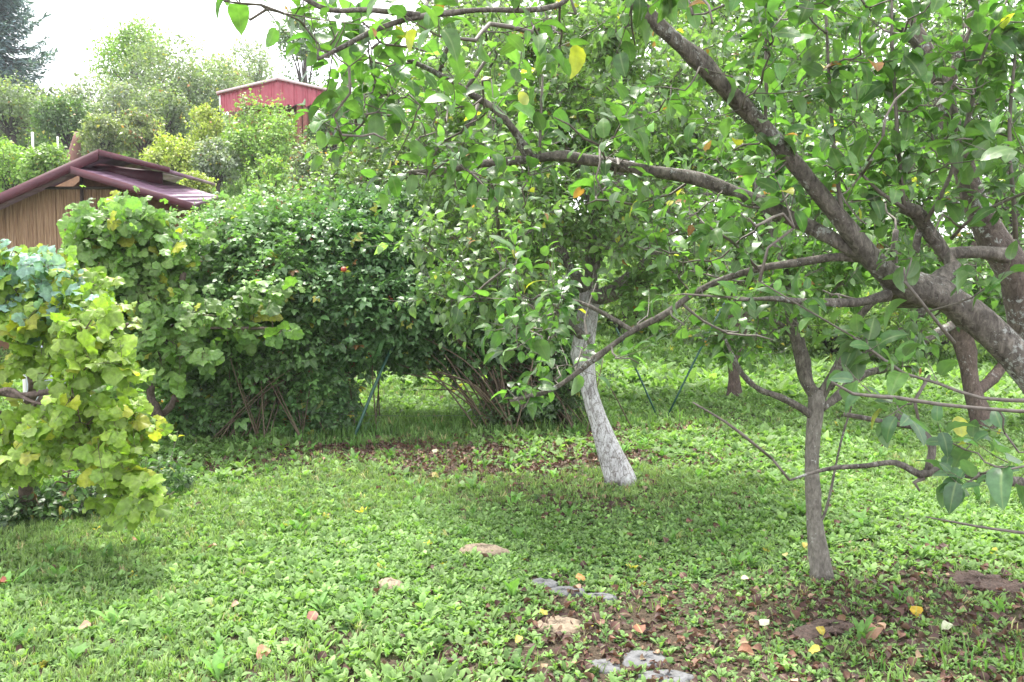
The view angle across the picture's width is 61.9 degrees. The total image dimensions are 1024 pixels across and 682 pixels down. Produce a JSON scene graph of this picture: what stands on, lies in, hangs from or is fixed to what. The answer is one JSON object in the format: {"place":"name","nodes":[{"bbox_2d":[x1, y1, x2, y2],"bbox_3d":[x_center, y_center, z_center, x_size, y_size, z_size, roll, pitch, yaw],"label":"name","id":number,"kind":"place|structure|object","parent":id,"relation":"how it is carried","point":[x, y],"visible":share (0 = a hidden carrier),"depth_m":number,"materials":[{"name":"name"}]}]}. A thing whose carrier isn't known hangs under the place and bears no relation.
{"place":"outdoors","nodes":[
{"label":"outdoors","id":0,"kind":"place"},
{"bbox_2d":[0,114,1023,681],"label":"ground","id":1,"kind":"structure","parent":0,"point":[554,644],"depth_m":4.09,"materials":[{"name":"green plant"}]},
{"bbox_2d":[0,576,6,582],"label":"fallen leaf","id":2,"kind":"object","parent":1,"relation":"on","point":[3,579],"visible":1,"depth_m":4.41,"materials":[{"name":"plant"}]},
{"bbox_2d":[0,135,43,192],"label":"hill shrub","id":3,"kind":"object","parent":1,"relation":"on","point":[9,162],"visible":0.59,"depth_m":26.35,"materials":[{"name":"green plant"}]},
{"bbox_2d":[0,69,63,146],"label":"deciduous tree","id":4,"kind":"object","parent":1,"relation":"on","point":[15,110],"visible":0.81,"depth_m":40.93,"materials":[{"name":"green plant"}]},
{"bbox_2d":[31,132,33,146],"bbox_3d":[-14.404,-4.984,25.715,0.069,2.598,0.069,0,4,0],"label":"garden post","id":5,"kind":"object","parent":1,"relation":"on","point":[32,138],"visible":0.21,"depth_m":25.62,"materials":[{"name":"white paint"}]},
{"bbox_2d":[0,0,80,127],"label":"blue spruce","id":6,"kind":"object","parent":1,"relation":"on","point":[11,24],"visible":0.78,"depth_m":46.58,"materials":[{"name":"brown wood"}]},
{"bbox_2d":[23,78,61,136],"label":"deciduous tree","id":7,"kind":"object","parent":1,"relation":"on","point":[50,90],"visible":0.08,"depth_m":45.78,"materials":[{"name":"green plant"}]},
{"bbox_2d":[16,137,74,182],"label":"hill shrub","id":8,"kind":"object","parent":1,"relation":"on","point":[39,160],"visible":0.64,"depth_m":25.32,"materials":[{"name":"green plant"}]},
{"bbox_2d":[22,345,90,400],"bbox_3d":[-3.339,0.534,6.272,0.491,1.358,0.039,0,4,0],"label":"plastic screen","id":9,"kind":"object","parent":1,"relation":"on","point":[25,385],"visible":0.03,"depth_m":6.24,"materials":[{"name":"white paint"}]},
{"bbox_2d":[26,91,97,153],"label":"hill shrub","id":10,"kind":"object","parent":1,"relation":"on","point":[52,119],"visible":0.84,"depth_m":38.68,"materials":[{"name":"green plant"}]},
{"bbox_2d":[67,131,81,160],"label":"terracotta pillar","id":11,"kind":"structure","parent":1,"relation":"on","point":[76,148],"depth_m":35.62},
{"bbox_2d":[79,620,90,628],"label":"fallen leaf","id":12,"kind":"object","parent":1,"relation":"on","point":[82,625],"visible":1,"depth_m":3.93,"materials":[{"name":"beige plant"}]},
{"bbox_2d":[50,60,123,129],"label":"deciduous tree","id":13,"kind":"object","parent":1,"relation":"on","point":[79,91],"visible":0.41,"depth_m":45.46,"materials":[{"name":"green plant"}]},
{"bbox_2d":[0,239,176,531],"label":"grape vine","id":14,"kind":"object","parent":1,"relation":"on","point":[53,304],"visible":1,"depth_m":4.86,"materials":[{"name":"green plant"}]},
{"bbox_2d":[0,429,197,529],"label":"nettle patch","id":15,"kind":"object","parent":1,"relation":"on","point":[44,495],"visible":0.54,"depth_m":5.77,"materials":[{"name":"plant"}]},
{"bbox_2d":[72,107,128,155],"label":"hill shrub","id":16,"kind":"object","parent":1,"relation":"on","point":[106,138],"visible":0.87,"depth_m":35.03,"materials":[{"name":"green plant"}]},
{"bbox_2d":[0,149,217,350],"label":"garden shed","id":17,"kind":"structure","parent":1,"relation":"on","point":[32,211],"depth_m":14.12,"materials":[{"name":"wood"}]},
{"bbox_2d":[81,70,161,142],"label":"deciduous tree","id":18,"kind":"object","parent":1,"relation":"on","point":[123,92],"visible":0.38,"depth_m":40.52,"materials":[{"name":"green plant"}]},
{"bbox_2d":[80,2,187,114],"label":"deciduous tree","id":19,"kind":"object","parent":1,"relation":"on","point":[119,52],"visible":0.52,"depth_m":50.90,"materials":[{"name":"green plant"}]},
{"bbox_2d":[116,101,166,158],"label":"hill shrub","id":20,"kind":"object","parent":1,"relation":"on","point":[137,118],"visible":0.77,"depth_m":35.32,"materials":[{"name":"green plant"}]},
{"bbox_2d":[128,69,195,143],"bbox_3d":[-16.228,-10.495,39.409,3.081,3.986,3.117,0,4,0],"label":"deciduous tree","id":21,"kind":"object","parent":1,"relation":"on","point":[174,120],"visible":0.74,"depth_m":39.07,"materials":[{"name":"green plant"}]},
{"bbox_2d":[138,125,197,183],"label":"hill shrub","id":22,"kind":"object","parent":1,"relation":"on","point":[163,156],"visible":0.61,"depth_m":29.28,"materials":[{"name":"green plant"}]},
{"bbox_2d":[116,18,244,128],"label":"deciduous tree","id":23,"kind":"object","parent":1,"relation":"on","point":[193,88],"visible":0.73,"depth_m":48.00,"materials":[{"name":"green plant"}]},
{"bbox_2d":[56,185,305,442],"bbox_3d":[-3.124,-0.192,8.050,2.538,2.602,1.419,0,4,0],"label":"grape vine","id":24,"kind":"object","parent":1,"relation":"on","point":[142,248],"visible":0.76,"depth_m":7.79,"materials":[{"name":"green plant"}]},
{"bbox_2d":[179,168,218,209],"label":"hill shrub","id":25,"kind":"object","parent":1,"relation":"on","point":[204,187],"visible":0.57,"depth_m":26.44,"materials":[{"name":"green plant"}]},
{"bbox_2d":[181,99,229,166],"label":"hill shrub","id":26,"kind":"object","parent":1,"relation":"on","point":[208,128],"visible":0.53,"depth_m":32.23,"materials":[{"name":"green plant"}]},
{"bbox_2d":[174,45,254,122],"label":"deciduous tree","id":27,"kind":"object","parent":1,"relation":"on","point":[239,72],"visible":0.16,"depth_m":52.56,"materials":[{"name":"green plant"}]},
{"bbox_2d":[188,135,242,194],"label":"hill shrub","id":28,"kind":"object","parent":1,"relation":"on","point":[207,161],"visible":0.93,"depth_m":28.91,"materials":[{"name":"green plant"}]},
{"bbox_2d":[139,169,365,441],"bbox_3d":[-2.678,-0.284,9.118,2.421,3.108,2.278,0,4,0],"label":"bramble bush","id":29,"kind":"object","parent":1,"relation":"on","point":[233,258],"visible":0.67,"depth_m":8.56,"materials":[{"name":"green plant"}]},
{"bbox_2d":[224,28,284,85],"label":"deciduous tree","id":30,"kind":"object","parent":1,"relation":"on","point":[262,63],"visible":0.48,"depth_m":60.03,"materials":[{"name":"green plant"}]},
{"bbox_2d":[218,80,306,182],"bbox_3d":[-8.881,-7.362,30.445,3.163,3.938,3.141,0,4,0],"label":"hill shrub","id":31,"kind":"object","parent":1,"relation":"on","point":[277,132],"visible":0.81,"depth_m":30.06,"materials":[{"name":"green plant"}]},
{"bbox_2d":[256,644,270,658],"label":"fallen leaf","id":32,"kind":"object","parent":1,"relation":"on","point":[263,647],"visible":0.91,"depth_m":3.59,"materials":[{"name":"plant"}]},
{"bbox_2d":[243,147,294,204],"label":"hill shrub","id":33,"kind":"object","parent":1,"relation":"on","point":[272,168],"visible":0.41,"depth_m":25.45,"materials":[{"name":"green plant"}]},
{"bbox_2d":[216,77,346,164],"bbox_3d":[-9.660,-8.819,36.964,4.830,4.196,4.112,0,4,0],"label":"red hut","id":34,"kind":"object","parent":1,"relation":"on","point":[295,93],"visible":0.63,"depth_m":34.99,"materials":[{"name":"pink paint"}]},
{"bbox_2d":[266,0,335,87],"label":"deciduous tree","id":35,"kind":"object","parent":1,"relation":"on","point":[302,54],"visible":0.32,"depth_m":48.75,"materials":[{"name":"green plant"}]},
{"bbox_2d":[285,132,331,193],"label":"hill shrub","id":36,"kind":"object","parent":1,"relation":"on","point":[303,171],"visible":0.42,"depth_m":24.60,"materials":[{"name":"green plant"}]},
{"bbox_2d":[175,156,445,420],"bbox_3d":[-2.339,-0.602,9.858,3.218,3.023,1.568,0,4,0],"label":"light bush","id":37,"kind":"object","parent":1,"relation":"on","point":[238,206],"visible":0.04,"depth_m":9.81,"materials":[{"name":"green plant"}]},
{"bbox_2d":[306,611,317,619],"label":"fallen leaf","id":38,"kind":"object","parent":1,"relation":"on","point":[311,615],"visible":1,"depth_m":3.86,"materials":[{"name":"pink plant"}]},
{"bbox_2d":[301,100,354,170],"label":"hill shrub","id":39,"kind":"object","parent":1,"relation":"on","point":[324,128],"visible":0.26,"depth_m":32.20,"materials":[{"name":"green plant"}]},
{"bbox_2d":[249,148,449,437],"bbox_3d":[-1.717,-0.484,9.120,2.130,3.248,1.972,0,4,0],"label":"bramble bush","id":40,"kind":"object","parent":1,"relation":"on","point":[379,322],"visible":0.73,"depth_m":8.73,"materials":[{"name":"green plant"}]},
{"bbox_2d":[354,347,392,435],"bbox_3d":[-1.410,0.532,8.627,0.032,1.052,0.601,4,5,43],"label":"trellis pole","id":41,"kind":"object","parent":1,"relation":"on","point":[372,392],"visible":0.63,"depth_m":8.61,"materials":[{"name":"green metal"}]},
{"bbox_2d":[177,333,574,415],"bbox_3d":[-0.769,0.393,9.075,5.358,1.106,0.214,-1,4,-17],"label":"trellis wire","id":42,"kind":"object","parent":41,"relation":"attached to","point":[348,414],"visible":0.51,"depth_m":8.81,"materials":[{"name":"grey metal"}]},
{"bbox_2d":[351,50,421,157],"bbox_3d":[-4.838,-9.675,35.306,4.369,5.394,4.406,2,4,24],"label":"deciduous tree","id":43,"kind":"object","parent":1,"relation":"on","point":[399,101],"visible":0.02,"depth_m":34.32,"materials":[{"name":"green plant"}]},
{"bbox_2d":[378,577,402,592],"bbox_3d":[-0.622,1.254,4.390,0.149,0.060,0.154,0,4,0],"label":"flat stone","id":44,"kind":"object","parent":1,"relation":"on","point":[390,581],"visible":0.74,"depth_m":4.36,"materials":[{"name":"stone"}]},
{"bbox_2d":[280,44,537,265],"bbox_3d":[-1.280,-1.490,10.352,3.095,4.878,3.231,1,4,20],"label":"apple tree","id":45,"kind":"object","parent":1,"relation":"on","point":[367,155],"visible":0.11,"depth_m":10.02,"materials":[{"name":"green plant"}]},
{"bbox_2d":[387,0,550,223],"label":"background tree","id":46,"kind":"object","parent":1,"relation":"on","point":[468,57],"visible":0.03,"depth_m":22.56,"materials":[{"name":"green plant"}]},
{"bbox_2d":[459,543,509,557],"bbox_3d":[-0.160,1.213,4.951,0.315,0.060,0.201,0,4,0],"label":"flat stone","id":47,"kind":"object","parent":1,"relation":"on","point":[487,548],"visible":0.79,"depth_m":4.91,"materials":[{"name":"stone"}]},
{"bbox_2d":[388,237,609,432],"bbox_3d":[-0.202,-0.125,9.385,2.801,2.196,1.364,-1,4,-10],"label":"currant bush","id":48,"kind":"object","parent":1,"relation":"on","point":[459,362],"visible":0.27,"depth_m":9.16,"materials":[{"name":"green plant"}]},
{"bbox_2d":[0,315,1023,681],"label":"ground cover","id":49,"kind":"object","parent":1,"relation":"on","point":[320,579],"visible":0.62,"depth_m":5.09,"materials":[{"name":"green plant"}]},
{"bbox_2d":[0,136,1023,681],"bbox_3d":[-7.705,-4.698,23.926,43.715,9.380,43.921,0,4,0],"label":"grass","id":50,"kind":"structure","parent":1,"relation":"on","point":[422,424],"depth_m":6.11,"materials":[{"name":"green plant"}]},
{"bbox_2d":[0,445,1023,681],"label":"creeping cover","id":51,"kind":"object","parent":1,"relation":"on","point":[691,612],"visible":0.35,"depth_m":4.64,"materials":[{"name":"green plant"}]},
{"bbox_2d":[2,395,1023,681],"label":"leaf litter","id":52,"kind":"object","parent":1,"relation":"on","point":[614,625],"visible":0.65,"depth_m":4.14,"materials":[{"name":"brown plant"}]},
{"bbox_2d":[539,609,547,614],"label":"fallen leaf","id":53,"kind":"object","parent":52,"relation":"on","point":[543,612],"visible":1,"depth_m":4.03,"materials":[{"name":"yellow plant"}]},
{"bbox_2d":[758,619,769,625],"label":"fallen leaf","id":54,"kind":"object","parent":52,"relation":"on","point":[763,622],"visible":1,"depth_m":3.92,"materials":[{"name":"white plant"}]},
{"bbox_2d":[515,635,522,642],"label":"fallen leaf","id":55,"kind":"object","parent":1,"relation":"on","point":[518,638],"visible":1,"depth_m":3.75,"materials":[{"name":"yellow plant"}]},
{"bbox_2d":[457,333,631,433],"bbox_3d":[0.355,0.394,9.386,1.930,1.193,1.168,0,4,0],"label":"cane clump","id":56,"kind":"object","parent":1,"relation":"on","point":[562,399],"visible":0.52,"depth_m":9.16,"materials":[{"name":"green plant"}]},
{"bbox_2d":[532,578,558,587],"bbox_3d":[0.163,1.281,4.521,0.171,0.028,0.136,0,4,0],"label":"stepping stone","id":57,"kind":"object","parent":1,"relation":"on","point":[550,582],"visible":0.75,"depth_m":4.50,"materials":[{"name":"grey stone"}]},
{"bbox_2d":[417,0,679,291],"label":"apple tree","id":58,"kind":"object","parent":1,"relation":"on","point":[565,230],"visible":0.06,"depth_m":12.24,"materials":[{"name":"green plant"}]},
{"bbox_2d":[341,0,771,485],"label":"apple tree","id":59,"kind":"object","parent":1,"relation":"on","point":[459,243],"visible":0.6,"depth_m":6.32,"materials":[{"name":"green plant"}]},
{"bbox_2d":[538,615,585,635],"bbox_3d":[0.214,1.323,3.976,0.271,0.040,0.208,0,4,0],"label":"flat stone","id":60,"kind":"object","parent":1,"relation":"on","point":[568,626],"visible":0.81,"depth_m":3.94,"materials":[{"name":"stone"}]},
{"bbox_2d":[549,586,586,595],"bbox_3d":[0.265,1.297,4.422,0.253,0.029,0.134,0,4,0],"label":"stepping stone","id":61,"kind":"object","parent":1,"relation":"on","point":[563,589],"visible":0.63,"depth_m":4.41,"materials":[{"name":"grey stone"}]},
{"bbox_2d":[576,573,585,580],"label":"fallen leaf","id":62,"kind":"object","parent":1,"relation":"on","point":[579,576],"visible":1,"depth_m":4.54,"materials":[{"name":"orange plant"}]},
{"bbox_2d":[587,592,616,600],"bbox_3d":[0.452,1.317,4.394,0.181,0.028,0.108,0,4,0],"label":"stepping stone","id":63,"kind":"object","parent":1,"relation":"on","point":[608,596],"visible":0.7,"depth_m":4.38,"materials":[{"name":"grey stone"}]},
{"bbox_2d":[591,659,620,673],"bbox_3d":[0.387,1.365,3.577,0.155,0.029,0.133,0,4,0],"label":"stepping stone","id":64,"kind":"object","parent":1,"relation":"on","point":[610,666],"visible":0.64,"depth_m":3.56,"materials":[{"name":"grey stone"}]},
{"bbox_2d":[199,0,1023,534],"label":"apple tree","id":65,"kind":"object","parent":1,"relation":"on","point":[957,146],"visible":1,"depth_m":2.65,"materials":[{"name":"green plant"}]},
{"bbox_2d":[578,276,692,336],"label":"background shrub","id":66,"kind":"object","parent":1,"relation":"on","point":[618,315],"visible":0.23,"depth_m":18.70,"materials":[{"name":"green plant"}]},
{"bbox_2d":[615,328,656,414],"bbox_3d":[1.477,0.402,10.008,0.545,1.117,0.023,0,4,-2],"label":"trellis pole","id":67,"kind":"object","parent":1,"relation":"on","point":[644,387],"visible":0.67,"depth_m":10.01,"materials":[{"name":"green metal"}]},
{"bbox_2d":[633,623,645,632],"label":"fallen leaf","id":68,"kind":"object","parent":1,"relation":"on","point":[639,628],"visible":1,"depth_m":3.90,"materials":[{"name":"orange plant"}]},
{"bbox_2d":[622,650,668,667],"bbox_3d":[0.572,1.357,3.644,0.215,0.028,0.174,0,4,0],"label":"stepping stone","id":69,"kind":"object","parent":1,"relation":"on","point":[634,655],"visible":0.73,"depth_m":3.63,"materials":[{"name":"grey stone"}]},
{"bbox_2d":[568,0,749,329],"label":"background tree","id":70,"kind":"object","parent":1,"relation":"on","point":[721,10],"visible":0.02,"depth_m":19.18,"materials":[{"name":"green plant"}]},
{"bbox_2d":[638,669,693,681],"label":"stepping stone","id":71,"kind":"object","parent":1,"relation":"on","point":[684,676],"visible":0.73,"depth_m":3.46,"materials":[{"name":"grey stone"}]},
{"bbox_2d":[666,302,724,416],"bbox_3d":[2.155,0.228,10.008,0.733,1.465,0.023,0,4,-1],"label":"trellis pole","id":72,"kind":"object","parent":1,"relation":"on","point":[682,385],"visible":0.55,"depth_m":10.01,"materials":[{"name":"green metal"}]},
{"bbox_2d":[549,0,883,396],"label":"apple tree","id":73,"kind":"object","parent":1,"relation":"on","point":[734,387],"visible":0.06,"depth_m":11.32,"materials":[{"name":"green plant"}]},
{"bbox_2d":[670,294,790,354],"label":"background shrub","id":74,"kind":"object","parent":1,"relation":"on","point":[704,315],"visible":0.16,"depth_m":17.64,"materials":[{"name":"green plant"}]},
{"bbox_2d":[737,643,753,654],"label":"fallen leaf","id":75,"kind":"object","parent":1,"relation":"on","point":[745,647],"visible":1,"depth_m":3.63,"materials":[{"name":"brown plant"}]},
{"bbox_2d":[678,0,925,325],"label":"background tree","id":76,"kind":"object","parent":1,"relation":"on","point":[736,33],"visible":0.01,"depth_m":19.35,"materials":[{"name":"green plant"}]},
{"bbox_2d":[808,644,819,653],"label":"fallen leaf","id":77,"kind":"object","parent":1,"relation":"on","point":[814,648],"visible":1,"depth_m":3.65,"materials":[{"name":"yellow plant"}]},
{"bbox_2d":[792,618,855,642],"bbox_3d":[1.454,1.313,3.928,0.428,0.044,0.193,-1,4,-18],"label":"soil mound","id":78,"kind":"object","parent":1,"relation":"on","point":[806,632],"visible":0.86,"depth_m":3.87,"materials":[{"name":"brown soil"}]},
{"bbox_2d":[816,626,824,635],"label":"fallen leaf","id":79,"kind":"object","parent":78,"relation":"on","point":[821,630],"visible":1,"depth_m":3.84,"materials":[{"name":"yellow plant"}]},
{"bbox_2d":[758,290,901,360],"bbox_3d":[6.339,-0.261,17.019,2.745,1.849,2.213,2,5,29],"label":"background shrub","id":80,"kind":"object","parent":1,"relation":"on","point":[831,345],"visible":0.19,"depth_m":16.75,"materials":[{"name":"green plant"}]},
{"bbox_2d":[646,93,1019,580],"bbox_3d":[1.804,-0.088,4.753,1.925,2.738,2.052,2,4,24],"label":"apple tree","id":81,"kind":"object","parent":1,"relation":"on","point":[726,348],"visible":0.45,"depth_m":4.51,"materials":[{"name":"green plant"}]},
{"bbox_2d":[865,623,882,640],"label":"fallen leaf","id":82,"kind":"object","parent":1,"relation":"on","point":[875,632],"visible":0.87,"depth_m":3.78,"materials":[{"name":"brown plant"}]},
{"bbox_2d":[761,0,1023,428],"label":"apple tree","id":83,"kind":"object","parent":1,"relation":"on","point":[965,349],"visible":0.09,"depth_m":9.43,"materials":[{"name":"green plant"}]},
{"bbox_2d":[806,0,998,305],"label":"background tree","id":84,"kind":"object","parent":1,"relation":"on","point":[882,37],"visible":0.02,"depth_m":18.14,"materials":[{"name":"green plant"}]},
{"bbox_2d":[909,606,922,617],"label":"fallen leaf","id":85,"kind":"object","parent":1,"relation":"on","point":[916,609],"visible":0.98,"depth_m":4.03,"materials":[{"name":"yellow plant"}]},
{"bbox_2d":[868,294,994,363],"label":"background shrub","id":86,"kind":"object","parent":1,"relation":"on","point":[947,344],"visible":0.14,"depth_m":16.09,"materials":[{"name":"green plant"}]},
{"bbox_2d":[871,0,1023,304],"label":"background tree","id":87,"kind":"object","parent":1,"relation":"on","point":[1008,55],"visible":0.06,"depth_m":19.56,"materials":[{"name":"green plant"}]},
{"bbox_2d":[941,620,953,629],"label":"fallen leaf","id":88,"kind":"object","parent":1,"relation":"on","point":[945,624],"visible":1,"depth_m":3.83,"materials":[{"name":"white plant"}]},
{"bbox_2d":[935,570,1023,595],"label":"soil mound","id":89,"kind":"object","parent":1,"relation":"on","point":[987,581],"visible":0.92,"depth_m":4.42,"materials":[{"name":"brown soil"}]},
{"bbox_2d":[978,315,1005,355],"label":"background shrub","id":90,"kind":"object","parent":1,"relation":"on","point":[980,350],"visible":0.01,"depth_m":15.97,"materials":[{"name":"green plant"}]},
{"bbox_2d":[5,0,1023,237],"label":"sky","id":91,"kind":"structure","parent":0,"point":[66,23],"materials":[{"name":"white"}]}
]}

